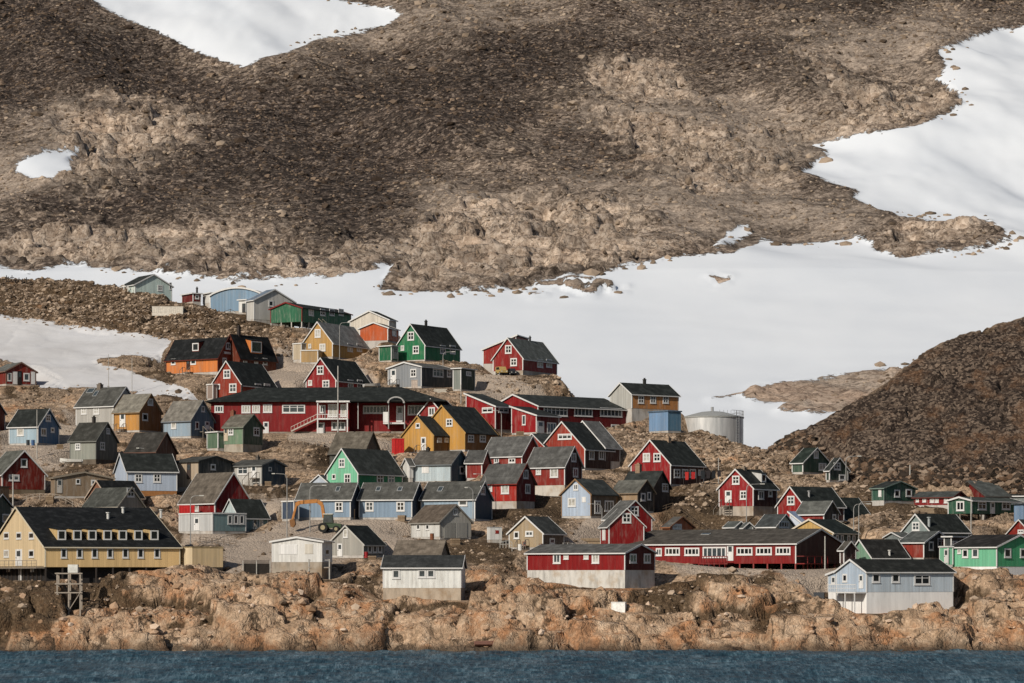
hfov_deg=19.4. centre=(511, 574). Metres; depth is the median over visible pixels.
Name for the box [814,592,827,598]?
parked car
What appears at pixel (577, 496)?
wooden house
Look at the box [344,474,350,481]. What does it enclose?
window
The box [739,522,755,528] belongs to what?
hut
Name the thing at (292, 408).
window
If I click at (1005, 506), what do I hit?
window
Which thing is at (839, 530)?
wooden house
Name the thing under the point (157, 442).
wooden house
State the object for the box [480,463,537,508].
wooden house
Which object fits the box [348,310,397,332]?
hall
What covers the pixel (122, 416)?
door
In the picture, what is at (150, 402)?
window
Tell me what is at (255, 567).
cage
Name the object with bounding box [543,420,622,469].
wooden house
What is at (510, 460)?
window
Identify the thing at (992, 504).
door
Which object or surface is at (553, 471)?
window
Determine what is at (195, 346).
dormer window
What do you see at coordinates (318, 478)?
hut
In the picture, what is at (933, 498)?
wooden house
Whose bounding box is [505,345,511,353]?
window
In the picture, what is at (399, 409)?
door
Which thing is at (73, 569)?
timber tower
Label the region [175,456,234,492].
hut
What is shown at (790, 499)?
window
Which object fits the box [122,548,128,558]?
window
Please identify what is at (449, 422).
window
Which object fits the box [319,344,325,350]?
window
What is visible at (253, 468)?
door
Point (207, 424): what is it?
door
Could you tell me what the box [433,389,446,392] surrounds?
timber stack
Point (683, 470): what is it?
window
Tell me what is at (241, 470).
window
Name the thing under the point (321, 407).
window
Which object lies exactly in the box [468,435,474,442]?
window
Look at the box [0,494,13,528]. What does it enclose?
wooden house
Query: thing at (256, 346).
dormer window
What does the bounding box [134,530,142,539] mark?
dormer window
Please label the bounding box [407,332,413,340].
window
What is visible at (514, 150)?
pale mountain boulders
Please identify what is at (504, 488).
window
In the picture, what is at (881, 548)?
wooden house
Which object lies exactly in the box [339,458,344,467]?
window
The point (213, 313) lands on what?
fence
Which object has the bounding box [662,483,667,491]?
window
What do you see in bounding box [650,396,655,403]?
window
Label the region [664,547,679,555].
window
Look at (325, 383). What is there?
window
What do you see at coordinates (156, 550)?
window
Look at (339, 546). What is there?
door
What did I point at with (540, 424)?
door
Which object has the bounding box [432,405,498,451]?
wooden house
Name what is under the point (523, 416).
window
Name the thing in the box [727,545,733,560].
door
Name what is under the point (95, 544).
guest house
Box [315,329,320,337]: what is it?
window
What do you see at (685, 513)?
fence
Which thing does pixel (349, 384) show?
window
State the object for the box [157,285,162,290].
window
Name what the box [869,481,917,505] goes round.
wooden house
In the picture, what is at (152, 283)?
wooden house
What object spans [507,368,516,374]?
parked car
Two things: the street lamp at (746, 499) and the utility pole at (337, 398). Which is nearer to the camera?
the street lamp at (746, 499)
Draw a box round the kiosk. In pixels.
[487,527,501,542]
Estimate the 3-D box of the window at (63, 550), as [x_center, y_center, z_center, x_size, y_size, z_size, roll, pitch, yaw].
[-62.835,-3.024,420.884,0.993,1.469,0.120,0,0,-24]
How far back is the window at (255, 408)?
524.74 m
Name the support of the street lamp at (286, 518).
on the village ground
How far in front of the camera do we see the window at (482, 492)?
465.46 m
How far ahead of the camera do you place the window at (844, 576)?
411.57 m
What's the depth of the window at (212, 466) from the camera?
487.08 m
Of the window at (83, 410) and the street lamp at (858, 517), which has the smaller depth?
the street lamp at (858, 517)
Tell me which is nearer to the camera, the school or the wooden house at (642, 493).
the wooden house at (642, 493)
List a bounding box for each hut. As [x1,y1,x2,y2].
[0,362,37,385]
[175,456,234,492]
[309,474,329,482]
[450,367,477,390]
[722,521,743,528]
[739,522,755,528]
[755,514,795,528]
[787,511,804,525]
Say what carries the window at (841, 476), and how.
in the wooden house at (836, 469)
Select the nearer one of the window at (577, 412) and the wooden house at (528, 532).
the wooden house at (528, 532)
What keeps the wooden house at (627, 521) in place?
on the village ground
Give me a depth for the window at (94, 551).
422.67 m
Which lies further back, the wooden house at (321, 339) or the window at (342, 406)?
the wooden house at (321, 339)
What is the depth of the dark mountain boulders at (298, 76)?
1339.34 m
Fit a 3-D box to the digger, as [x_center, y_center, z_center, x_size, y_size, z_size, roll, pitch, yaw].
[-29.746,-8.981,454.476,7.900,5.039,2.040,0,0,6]
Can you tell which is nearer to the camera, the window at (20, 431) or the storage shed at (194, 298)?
the window at (20, 431)
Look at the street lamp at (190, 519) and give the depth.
445.92 m
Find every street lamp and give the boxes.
[190,495,203,546]
[272,473,287,537]
[309,485,326,531]
[339,322,350,358]
[746,483,764,521]
[853,503,870,530]
[858,501,875,538]
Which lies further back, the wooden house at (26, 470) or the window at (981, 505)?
the wooden house at (26, 470)
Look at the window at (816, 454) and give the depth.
497.54 m
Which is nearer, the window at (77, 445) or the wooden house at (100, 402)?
the window at (77, 445)
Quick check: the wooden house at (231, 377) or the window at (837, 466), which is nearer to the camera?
the window at (837, 466)
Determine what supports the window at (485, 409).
in the school
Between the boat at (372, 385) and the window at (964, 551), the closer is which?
the window at (964, 551)
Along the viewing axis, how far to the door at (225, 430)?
511.58 m
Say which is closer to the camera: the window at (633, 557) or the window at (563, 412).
the window at (633, 557)
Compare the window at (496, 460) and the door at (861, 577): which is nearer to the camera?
the door at (861, 577)
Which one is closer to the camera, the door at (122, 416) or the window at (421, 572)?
the window at (421, 572)
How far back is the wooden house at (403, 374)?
556.92 m
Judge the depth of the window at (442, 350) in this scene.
577.58 m
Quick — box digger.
[289,499,341,531]
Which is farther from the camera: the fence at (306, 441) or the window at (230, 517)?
the fence at (306, 441)
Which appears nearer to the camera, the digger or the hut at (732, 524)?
the hut at (732, 524)
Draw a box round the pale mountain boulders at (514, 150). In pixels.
[0,0,1023,407]
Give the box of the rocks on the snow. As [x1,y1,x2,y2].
[58,0,1023,366]
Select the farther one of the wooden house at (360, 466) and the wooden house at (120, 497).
the wooden house at (360, 466)
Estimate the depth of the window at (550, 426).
523.08 m
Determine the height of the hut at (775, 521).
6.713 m
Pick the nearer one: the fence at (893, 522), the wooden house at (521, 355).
the fence at (893, 522)
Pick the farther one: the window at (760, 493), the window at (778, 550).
the window at (760, 493)
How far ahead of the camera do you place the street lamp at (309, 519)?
454.92 m
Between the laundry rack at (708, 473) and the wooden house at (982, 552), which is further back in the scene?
the laundry rack at (708, 473)
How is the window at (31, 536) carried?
in the guest house at (95, 544)
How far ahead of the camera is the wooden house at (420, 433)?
511.47 m
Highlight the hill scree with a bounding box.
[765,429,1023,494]
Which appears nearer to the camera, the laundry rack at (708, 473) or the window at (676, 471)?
the laundry rack at (708, 473)
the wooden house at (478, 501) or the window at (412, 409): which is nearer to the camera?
the wooden house at (478, 501)
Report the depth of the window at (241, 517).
457.57 m
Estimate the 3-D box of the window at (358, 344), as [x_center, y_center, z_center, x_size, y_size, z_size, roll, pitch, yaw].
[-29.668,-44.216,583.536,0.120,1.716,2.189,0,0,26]
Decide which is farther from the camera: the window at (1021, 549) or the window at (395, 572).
the window at (1021, 549)
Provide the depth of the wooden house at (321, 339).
575.88 m
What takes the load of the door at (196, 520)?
in the container cabin at (217, 523)
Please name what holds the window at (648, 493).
in the wooden house at (642, 493)
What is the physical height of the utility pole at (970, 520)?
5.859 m
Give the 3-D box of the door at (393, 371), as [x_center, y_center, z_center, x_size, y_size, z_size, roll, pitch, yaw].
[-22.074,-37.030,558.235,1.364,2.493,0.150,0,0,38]
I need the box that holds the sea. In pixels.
[0,649,1023,682]
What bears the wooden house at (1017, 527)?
on the village ground
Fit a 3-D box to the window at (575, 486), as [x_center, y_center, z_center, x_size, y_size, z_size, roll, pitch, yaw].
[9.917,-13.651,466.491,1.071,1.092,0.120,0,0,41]
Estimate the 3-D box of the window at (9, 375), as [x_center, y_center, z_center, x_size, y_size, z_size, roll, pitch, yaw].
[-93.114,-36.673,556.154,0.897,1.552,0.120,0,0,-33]
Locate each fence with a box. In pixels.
[20,493,82,506]
[186,304,235,318]
[290,438,330,446]
[654,503,710,529]
[870,519,904,527]
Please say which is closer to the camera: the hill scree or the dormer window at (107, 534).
the dormer window at (107, 534)
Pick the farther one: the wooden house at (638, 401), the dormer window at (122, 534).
the wooden house at (638, 401)
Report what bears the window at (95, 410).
in the wooden house at (100, 402)
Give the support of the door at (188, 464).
in the hut at (189, 468)
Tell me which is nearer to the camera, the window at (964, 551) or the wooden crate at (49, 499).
the window at (964, 551)
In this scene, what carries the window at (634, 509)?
in the wooden house at (627, 521)
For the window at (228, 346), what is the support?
in the wooden house at (210, 356)
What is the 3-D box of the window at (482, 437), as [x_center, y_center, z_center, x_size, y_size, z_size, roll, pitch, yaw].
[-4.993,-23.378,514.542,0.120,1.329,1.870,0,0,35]
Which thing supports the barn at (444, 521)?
on the village ground
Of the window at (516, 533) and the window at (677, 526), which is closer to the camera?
the window at (516, 533)
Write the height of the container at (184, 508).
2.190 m
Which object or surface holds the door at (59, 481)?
in the plank shed at (76, 485)
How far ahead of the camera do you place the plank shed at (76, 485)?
479.77 m
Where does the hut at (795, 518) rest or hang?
on the village ground
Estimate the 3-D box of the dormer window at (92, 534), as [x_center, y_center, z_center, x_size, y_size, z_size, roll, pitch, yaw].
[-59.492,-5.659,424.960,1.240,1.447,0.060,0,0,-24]
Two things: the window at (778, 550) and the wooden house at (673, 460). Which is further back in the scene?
the wooden house at (673, 460)
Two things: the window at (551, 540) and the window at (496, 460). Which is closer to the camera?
the window at (551, 540)
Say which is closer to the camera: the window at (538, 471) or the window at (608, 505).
the window at (608, 505)
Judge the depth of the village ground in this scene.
431.04 m
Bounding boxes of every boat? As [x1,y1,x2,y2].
[60,458,82,463]
[363,383,379,386]
[474,640,493,646]
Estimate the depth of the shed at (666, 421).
524.76 m
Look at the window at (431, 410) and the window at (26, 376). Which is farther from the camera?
the window at (26, 376)
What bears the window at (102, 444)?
in the wooden house at (93, 442)
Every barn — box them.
[327,431,380,464]
[408,504,473,539]
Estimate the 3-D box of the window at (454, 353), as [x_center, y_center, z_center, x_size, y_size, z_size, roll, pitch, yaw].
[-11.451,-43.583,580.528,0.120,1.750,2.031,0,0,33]
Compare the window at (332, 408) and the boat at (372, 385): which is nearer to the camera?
the window at (332, 408)
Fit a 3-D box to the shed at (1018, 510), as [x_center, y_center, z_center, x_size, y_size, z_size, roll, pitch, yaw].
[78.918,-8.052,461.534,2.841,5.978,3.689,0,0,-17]
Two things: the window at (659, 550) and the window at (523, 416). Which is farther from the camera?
the window at (523, 416)
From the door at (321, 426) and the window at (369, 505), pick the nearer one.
the window at (369, 505)
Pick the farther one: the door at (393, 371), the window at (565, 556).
the door at (393, 371)
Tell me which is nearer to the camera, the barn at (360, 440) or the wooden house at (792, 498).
the wooden house at (792, 498)
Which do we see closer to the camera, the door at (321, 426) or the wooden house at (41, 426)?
the wooden house at (41, 426)
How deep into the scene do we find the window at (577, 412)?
533.52 m
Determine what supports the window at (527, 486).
in the wooden house at (511, 486)
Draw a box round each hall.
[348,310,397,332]
[629,528,858,568]
[965,480,1011,519]
[1009,493,1023,501]
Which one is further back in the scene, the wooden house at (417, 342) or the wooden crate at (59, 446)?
the wooden house at (417, 342)
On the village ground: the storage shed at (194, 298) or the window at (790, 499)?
the storage shed at (194, 298)
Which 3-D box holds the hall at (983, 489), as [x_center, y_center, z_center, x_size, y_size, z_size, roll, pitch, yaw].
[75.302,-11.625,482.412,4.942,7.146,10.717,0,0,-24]
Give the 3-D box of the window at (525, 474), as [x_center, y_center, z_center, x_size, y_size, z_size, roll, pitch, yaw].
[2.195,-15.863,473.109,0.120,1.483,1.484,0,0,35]
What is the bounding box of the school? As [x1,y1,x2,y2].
[463,393,627,434]
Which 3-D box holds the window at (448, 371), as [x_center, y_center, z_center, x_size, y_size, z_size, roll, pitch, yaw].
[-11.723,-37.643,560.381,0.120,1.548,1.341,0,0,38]
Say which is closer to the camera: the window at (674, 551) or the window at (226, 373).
the window at (674, 551)
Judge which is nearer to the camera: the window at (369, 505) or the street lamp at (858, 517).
the street lamp at (858, 517)
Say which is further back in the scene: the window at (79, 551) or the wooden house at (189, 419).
the wooden house at (189, 419)
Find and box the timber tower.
[55,565,82,615]
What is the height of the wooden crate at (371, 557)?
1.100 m
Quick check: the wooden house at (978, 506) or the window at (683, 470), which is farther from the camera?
the window at (683, 470)
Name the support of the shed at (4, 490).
on the village ground
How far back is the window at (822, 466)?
498.76 m
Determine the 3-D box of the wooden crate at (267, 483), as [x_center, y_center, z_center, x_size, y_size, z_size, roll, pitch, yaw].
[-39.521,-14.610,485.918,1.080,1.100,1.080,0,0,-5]
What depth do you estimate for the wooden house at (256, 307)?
602.20 m
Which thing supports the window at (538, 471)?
in the wooden house at (556, 471)
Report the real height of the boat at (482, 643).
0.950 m
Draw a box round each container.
[152,306,183,315]
[179,505,194,512]
[392,438,404,454]
[411,380,417,387]
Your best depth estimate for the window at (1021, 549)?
428.75 m
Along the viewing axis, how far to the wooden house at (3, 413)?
529.68 m
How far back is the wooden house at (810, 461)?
496.95 m
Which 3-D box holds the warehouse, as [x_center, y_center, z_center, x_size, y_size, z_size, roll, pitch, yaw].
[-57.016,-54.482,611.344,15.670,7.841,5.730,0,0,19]
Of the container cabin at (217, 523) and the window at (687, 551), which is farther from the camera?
the container cabin at (217, 523)
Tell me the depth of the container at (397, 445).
508.96 m
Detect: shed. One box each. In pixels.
[0,486,11,499]
[48,471,115,497]
[180,287,202,304]
[392,540,450,554]
[648,410,681,432]
[1011,503,1023,521]
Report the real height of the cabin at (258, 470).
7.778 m
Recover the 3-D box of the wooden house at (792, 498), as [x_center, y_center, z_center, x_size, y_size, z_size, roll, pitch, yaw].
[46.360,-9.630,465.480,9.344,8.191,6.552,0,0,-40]
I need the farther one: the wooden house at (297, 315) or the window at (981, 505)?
the wooden house at (297, 315)
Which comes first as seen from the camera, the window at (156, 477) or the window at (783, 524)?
the window at (783, 524)
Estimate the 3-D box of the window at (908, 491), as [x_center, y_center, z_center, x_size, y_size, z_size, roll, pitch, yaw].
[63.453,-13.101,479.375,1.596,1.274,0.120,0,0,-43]
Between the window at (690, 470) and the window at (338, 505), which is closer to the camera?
the window at (338, 505)
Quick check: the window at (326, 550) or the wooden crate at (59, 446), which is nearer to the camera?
the window at (326, 550)
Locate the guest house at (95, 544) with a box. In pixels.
[0,507,223,582]
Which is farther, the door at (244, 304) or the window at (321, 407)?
the door at (244, 304)
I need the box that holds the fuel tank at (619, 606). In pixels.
[611,602,626,612]
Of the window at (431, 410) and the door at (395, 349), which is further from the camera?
the door at (395, 349)
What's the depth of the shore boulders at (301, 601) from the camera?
405.16 m
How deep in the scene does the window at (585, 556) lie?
420.61 m
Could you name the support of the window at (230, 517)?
in the container cabin at (217, 523)
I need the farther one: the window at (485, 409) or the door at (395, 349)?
the door at (395, 349)
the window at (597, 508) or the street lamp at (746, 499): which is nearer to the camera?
the street lamp at (746, 499)
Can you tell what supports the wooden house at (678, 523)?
on the village ground
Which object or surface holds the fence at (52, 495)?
on the village ground
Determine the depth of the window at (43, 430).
516.48 m
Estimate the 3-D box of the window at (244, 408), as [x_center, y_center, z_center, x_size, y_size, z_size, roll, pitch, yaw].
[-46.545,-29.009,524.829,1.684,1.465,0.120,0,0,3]
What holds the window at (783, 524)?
in the hut at (775, 521)
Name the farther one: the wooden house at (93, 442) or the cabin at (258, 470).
the wooden house at (93, 442)
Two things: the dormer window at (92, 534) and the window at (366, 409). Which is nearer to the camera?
the dormer window at (92, 534)
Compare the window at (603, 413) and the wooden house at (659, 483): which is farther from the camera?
the window at (603, 413)
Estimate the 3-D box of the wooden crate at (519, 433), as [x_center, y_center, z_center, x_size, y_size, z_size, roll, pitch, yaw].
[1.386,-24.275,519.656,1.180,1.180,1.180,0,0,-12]
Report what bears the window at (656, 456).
in the wooden house at (673, 460)
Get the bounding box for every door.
[15,549,21,565]
[17,371,21,384]
[57,479,61,492]
[120,414,125,426]
[186,361,189,369]
[187,463,190,478]
[194,517,199,530]
[205,421,209,429]
[224,428,227,440]
[242,303,245,312]
[251,466,256,477]
[252,519,257,528]
[263,422,268,432]
[318,423,324,432]
[337,544,342,555]
[391,369,395,382]
[393,347,397,358]
[396,406,402,421]
[421,437,425,449]
[537,421,543,432]
[725,490,731,502]
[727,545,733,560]
[859,575,863,587]
[944,549,948,562]
[990,502,994,513]
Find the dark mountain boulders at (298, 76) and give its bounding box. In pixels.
[0,0,1023,235]
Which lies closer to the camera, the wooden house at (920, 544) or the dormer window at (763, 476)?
the wooden house at (920, 544)
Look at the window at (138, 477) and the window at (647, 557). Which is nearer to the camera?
the window at (647, 557)
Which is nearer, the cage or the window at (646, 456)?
the cage
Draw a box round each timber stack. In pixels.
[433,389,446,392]
[581,538,599,543]
[915,508,933,513]
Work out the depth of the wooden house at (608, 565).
420.69 m
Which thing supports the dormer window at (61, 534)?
in the guest house at (95, 544)
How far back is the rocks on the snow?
1016.48 m
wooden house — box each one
[0,403,7,430]
[0,450,47,493]
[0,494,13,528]
[6,408,61,444]
[67,416,119,463]
[73,383,130,428]
[82,487,146,507]
[84,480,145,500]
[111,393,163,431]
[113,453,178,495]
[120,274,173,300]
[123,432,178,460]
[161,400,215,437]
[164,325,277,374]
[177,472,249,512]
[205,410,264,451]
[206,360,276,399]
[222,499,270,531]
[237,289,296,326]
[268,302,352,328]
[281,482,360,520]
[292,321,369,363]
[304,357,370,386]
[324,448,404,488]
[330,525,386,557]
[356,482,422,519]
[357,322,400,349]
[376,320,461,361]
[385,362,452,387]
[400,416,449,452]
[401,447,465,482]
[417,398,451,415]
[418,481,494,520]
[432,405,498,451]
[464,436,537,480]
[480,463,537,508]
[481,334,558,374]
[506,516,566,549]
[524,543,657,587]
[527,446,584,495]
[530,433,549,446]
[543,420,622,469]
[558,479,619,517]
[598,500,654,543]
[608,378,680,422]
[613,480,656,512]
[624,463,671,512]
[628,436,705,485]
[660,516,695,529]
[713,466,779,515]
[775,486,846,521]
[789,447,829,473]
[792,519,860,543]
[796,501,840,520]
[823,458,850,481]
[825,559,956,613]
[840,497,869,521]
[855,539,910,558]
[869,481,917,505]
[882,514,971,539]
[899,531,968,558]
[911,491,967,508]
[938,534,1023,574]
[945,496,1023,519]
[1006,519,1023,535]
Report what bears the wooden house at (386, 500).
on the village ground
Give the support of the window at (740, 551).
in the community hall
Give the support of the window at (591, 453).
in the wooden house at (596, 445)
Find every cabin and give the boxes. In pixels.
[178,512,246,533]
[232,455,287,485]
[269,536,334,578]
[380,555,466,599]
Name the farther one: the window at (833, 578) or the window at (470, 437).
the window at (470, 437)
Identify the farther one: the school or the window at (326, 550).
the school
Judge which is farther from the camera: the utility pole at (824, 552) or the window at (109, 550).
the utility pole at (824, 552)
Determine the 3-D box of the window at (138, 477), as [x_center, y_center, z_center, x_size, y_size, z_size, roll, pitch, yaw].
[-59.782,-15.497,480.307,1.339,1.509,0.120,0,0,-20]
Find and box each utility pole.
[12,474,13,509]
[108,354,108,386]
[337,366,338,431]
[824,536,825,568]
[970,509,971,530]
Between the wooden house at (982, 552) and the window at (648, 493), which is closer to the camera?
the wooden house at (982, 552)
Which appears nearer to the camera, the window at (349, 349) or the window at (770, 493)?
the window at (770, 493)
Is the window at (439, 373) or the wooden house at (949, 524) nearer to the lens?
the wooden house at (949, 524)
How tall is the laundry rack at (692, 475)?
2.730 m
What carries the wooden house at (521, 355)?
on the village ground
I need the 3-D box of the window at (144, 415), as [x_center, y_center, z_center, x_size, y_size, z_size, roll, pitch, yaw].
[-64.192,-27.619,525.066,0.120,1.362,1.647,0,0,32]
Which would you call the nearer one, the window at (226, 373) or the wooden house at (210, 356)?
the window at (226, 373)
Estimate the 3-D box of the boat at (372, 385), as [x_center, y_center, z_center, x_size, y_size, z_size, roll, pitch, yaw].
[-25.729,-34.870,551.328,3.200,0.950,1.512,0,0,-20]
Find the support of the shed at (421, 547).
on the village ground
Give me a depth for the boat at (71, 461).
500.62 m
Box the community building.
[205,387,448,433]
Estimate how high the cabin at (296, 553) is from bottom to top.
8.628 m
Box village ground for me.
[0,277,1023,651]
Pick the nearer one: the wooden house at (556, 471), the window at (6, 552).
the window at (6, 552)
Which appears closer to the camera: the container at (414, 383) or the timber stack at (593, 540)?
the timber stack at (593, 540)
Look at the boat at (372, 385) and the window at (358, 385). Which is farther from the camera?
the window at (358, 385)
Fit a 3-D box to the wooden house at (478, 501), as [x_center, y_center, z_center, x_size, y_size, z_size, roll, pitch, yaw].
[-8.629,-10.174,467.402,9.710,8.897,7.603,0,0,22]
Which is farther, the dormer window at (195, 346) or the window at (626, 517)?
the dormer window at (195, 346)
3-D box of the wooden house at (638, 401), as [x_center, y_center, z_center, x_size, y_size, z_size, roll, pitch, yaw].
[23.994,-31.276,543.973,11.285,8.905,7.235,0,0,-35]
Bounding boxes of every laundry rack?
[683,472,696,484]
[700,470,721,478]
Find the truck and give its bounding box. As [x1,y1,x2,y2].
[495,367,507,374]
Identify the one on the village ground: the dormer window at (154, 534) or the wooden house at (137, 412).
the wooden house at (137, 412)
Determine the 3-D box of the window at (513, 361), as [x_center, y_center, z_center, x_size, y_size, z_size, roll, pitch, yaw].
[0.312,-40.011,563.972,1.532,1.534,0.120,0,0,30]
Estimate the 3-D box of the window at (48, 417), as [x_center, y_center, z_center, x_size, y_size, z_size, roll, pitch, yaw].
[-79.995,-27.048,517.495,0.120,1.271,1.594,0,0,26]
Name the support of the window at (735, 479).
in the wooden house at (761, 498)
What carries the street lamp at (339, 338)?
on the village ground
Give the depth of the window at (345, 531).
438.86 m
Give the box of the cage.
[243,560,270,574]
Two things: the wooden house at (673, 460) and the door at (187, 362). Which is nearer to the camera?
the wooden house at (673, 460)
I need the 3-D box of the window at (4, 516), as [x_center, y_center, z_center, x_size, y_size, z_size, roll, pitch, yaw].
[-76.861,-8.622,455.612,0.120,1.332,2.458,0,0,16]
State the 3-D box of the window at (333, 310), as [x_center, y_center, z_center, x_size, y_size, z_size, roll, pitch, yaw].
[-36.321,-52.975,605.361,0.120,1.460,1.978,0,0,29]
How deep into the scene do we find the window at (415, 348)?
573.71 m
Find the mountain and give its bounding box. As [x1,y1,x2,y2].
[0,0,1023,448]
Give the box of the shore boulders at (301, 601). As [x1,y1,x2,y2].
[0,572,1023,650]
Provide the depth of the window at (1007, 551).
426.71 m
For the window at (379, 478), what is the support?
in the wooden house at (360, 466)
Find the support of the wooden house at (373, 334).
on the village ground
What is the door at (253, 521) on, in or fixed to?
in the wooden house at (257, 514)
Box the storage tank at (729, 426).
[684,407,743,443]
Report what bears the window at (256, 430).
in the wooden house at (242, 433)
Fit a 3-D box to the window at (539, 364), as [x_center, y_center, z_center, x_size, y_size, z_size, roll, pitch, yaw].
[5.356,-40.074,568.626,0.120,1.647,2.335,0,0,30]
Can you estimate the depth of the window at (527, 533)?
444.14 m
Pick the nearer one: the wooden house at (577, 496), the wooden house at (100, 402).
the wooden house at (577, 496)
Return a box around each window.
[2,514,8,522]
[3,532,8,539]
[3,550,8,557]
[7,373,11,380]
[9,474,18,480]
[16,532,21,539]
[17,428,23,435]
[20,459,27,467]
[23,373,29,380]
[28,532,33,539]
[29,550,33,557]
[41,428,46,436]
[45,414,50,421]
[57,530,65,539]
[60,548,66,558]
[73,530,81,539]
[75,443,80,449]
[76,548,82,558]
[81,408,86,414]
[88,530,96,539]
[91,548,97,558]
[93,407,99,414]
[100,442,104,450]
[103,530,111,539]
[107,548,113,558]
[118,530,126,539]
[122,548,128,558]
[127,488,134,497]
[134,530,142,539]
[135,473,141,482]
[137,548,143,558]
[142,413,147,420]
[147,398,152,405]
[150,530,158,539]
[153,473,160,482]
[154,548,160,558]
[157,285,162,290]
[171,422,175,428]
[192,343,198,350]
[195,421,198,429]
[210,464,215,470]
[214,405,223,412]
[223,369,230,378]
[226,342,230,349]
[227,515,232,524]
[228,428,233,435]
[229,383,236,392]
[233,515,238,524]
[238,467,247,474]
[239,515,244,524]
[241,405,249,412]
[251,341,261,352]
[252,405,259,412]
[253,427,259,436]
[263,404,271,412]
[268,300,273,306]
[282,404,304,413]
[308,309,313,315]
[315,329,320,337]
[316,365,323,374]
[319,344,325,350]
[319,405,324,412]
[320,308,324,315]
[322,380,329,386]
[325,548,328,555]
[328,404,336,416]
[329,308,334,315]
[331,422,345,430]
[335,502,342,511]
[338,309,343,315]
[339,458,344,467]
[340,404,345,416]
[343,529,347,537]
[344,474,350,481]
[347,343,352,351]
[348,379,353,386]
[357,343,361,351]
[357,379,362,386]
[363,406,386,413]
[365,501,373,511]
[367,546,371,552]
[377,476,383,481]
[388,476,394,481]
[392,569,399,578]
[396,501,404,511]
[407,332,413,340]
[408,405,423,414]
[410,369,416,377]
[413,346,418,353]
[418,569,425,577]
[427,569,434,577]
[428,407,434,415]
[433,369,443,377]
[440,345,445,354]
[446,419,452,426]
[447,370,451,377]
[450,345,455,354]
[458,501,467,505]
[460,466,464,474]
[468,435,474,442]
[480,435,485,442]
[480,486,484,494]
[482,407,492,412]
[493,458,498,463]
[498,407,508,412]
[501,485,508,493]
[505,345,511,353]
[508,458,515,463]
[510,358,516,365]
[514,531,518,538]
[522,415,525,424]
[523,470,527,478]
[525,484,529,493]
[525,531,533,536]
[536,469,540,474]
[537,359,542,367]
[543,407,567,416]
[546,359,551,367]
[547,422,555,433]
[549,538,554,543]
[550,468,558,477]
[553,554,560,563]
[558,434,571,439]
[563,554,568,559]
[568,498,575,506]
[571,453,575,461]
[573,468,578,477]
[573,484,578,490]
[574,409,592,416]
[583,554,588,559]
[589,451,594,459]
[591,554,599,563]
[594,500,600,513]
[598,451,603,459]
[600,407,622,417]
[604,500,613,511]
[622,513,630,522]
[629,554,636,563]
[630,506,638,515]
[638,396,643,403]
[641,493,645,501]
[643,453,649,461]
[643,554,650,563]
[647,492,650,499]
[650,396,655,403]
[653,453,660,461]
[656,548,661,555]
[662,397,668,403]
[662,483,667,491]
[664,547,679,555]
[672,524,681,529]
[674,469,679,477]
[682,469,687,477]
[684,548,699,555]
[689,469,695,477]
[703,547,725,557]
[732,476,739,484]
[736,547,752,555]
[739,491,745,499]
[756,547,771,554]
[758,491,764,499]
[761,474,765,481]
[768,490,772,496]
[775,547,790,554]
[779,521,789,528]
[787,496,794,504]
[814,450,818,458]
[818,463,825,470]
[831,576,835,583]
[834,462,840,469]
[839,474,844,480]
[842,574,847,582]
[872,573,879,582]
[892,573,899,582]
[894,490,900,497]
[906,489,911,496]
[912,522,919,530]
[914,574,929,584]
[929,541,933,550]
[937,538,943,546]
[956,501,963,510]
[962,549,967,557]
[972,548,978,557]
[978,502,986,510]
[1002,502,1010,509]
[1004,548,1010,557]
[1020,548,1023,557]
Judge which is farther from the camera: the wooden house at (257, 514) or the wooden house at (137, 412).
the wooden house at (137, 412)
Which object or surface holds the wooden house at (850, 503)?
on the village ground
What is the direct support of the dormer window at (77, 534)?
in the guest house at (95, 544)
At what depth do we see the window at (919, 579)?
410.87 m
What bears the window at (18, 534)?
in the guest house at (95, 544)
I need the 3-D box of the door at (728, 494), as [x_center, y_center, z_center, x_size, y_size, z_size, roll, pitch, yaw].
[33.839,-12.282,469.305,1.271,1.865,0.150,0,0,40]
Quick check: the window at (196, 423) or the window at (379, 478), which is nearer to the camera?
the window at (379, 478)
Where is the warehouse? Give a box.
[201,287,260,313]
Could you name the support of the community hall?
on the village ground
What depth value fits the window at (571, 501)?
467.00 m
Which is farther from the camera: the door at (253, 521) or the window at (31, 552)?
the door at (253, 521)
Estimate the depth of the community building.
524.93 m
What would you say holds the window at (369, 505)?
in the wooden house at (386, 500)
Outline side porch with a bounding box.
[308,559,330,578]
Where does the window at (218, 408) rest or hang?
in the community building
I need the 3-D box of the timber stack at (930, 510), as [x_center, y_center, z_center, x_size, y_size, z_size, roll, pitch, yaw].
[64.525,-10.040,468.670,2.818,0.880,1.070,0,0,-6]
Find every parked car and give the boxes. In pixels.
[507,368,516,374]
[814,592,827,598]
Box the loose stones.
[0,277,1022,628]
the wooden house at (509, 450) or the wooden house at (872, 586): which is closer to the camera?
the wooden house at (872, 586)
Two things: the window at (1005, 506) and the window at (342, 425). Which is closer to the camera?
the window at (1005, 506)
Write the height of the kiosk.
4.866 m
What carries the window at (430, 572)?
in the cabin at (438, 577)
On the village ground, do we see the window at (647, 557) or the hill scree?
the hill scree
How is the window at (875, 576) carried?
in the wooden house at (872, 586)
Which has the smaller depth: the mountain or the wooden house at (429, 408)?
the wooden house at (429, 408)
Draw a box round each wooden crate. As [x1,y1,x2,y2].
[45,496,54,503]
[57,444,62,448]
[265,481,270,485]
[368,556,375,560]
[397,515,406,521]
[450,538,459,546]
[516,431,523,435]
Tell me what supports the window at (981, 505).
in the wooden house at (978, 506)

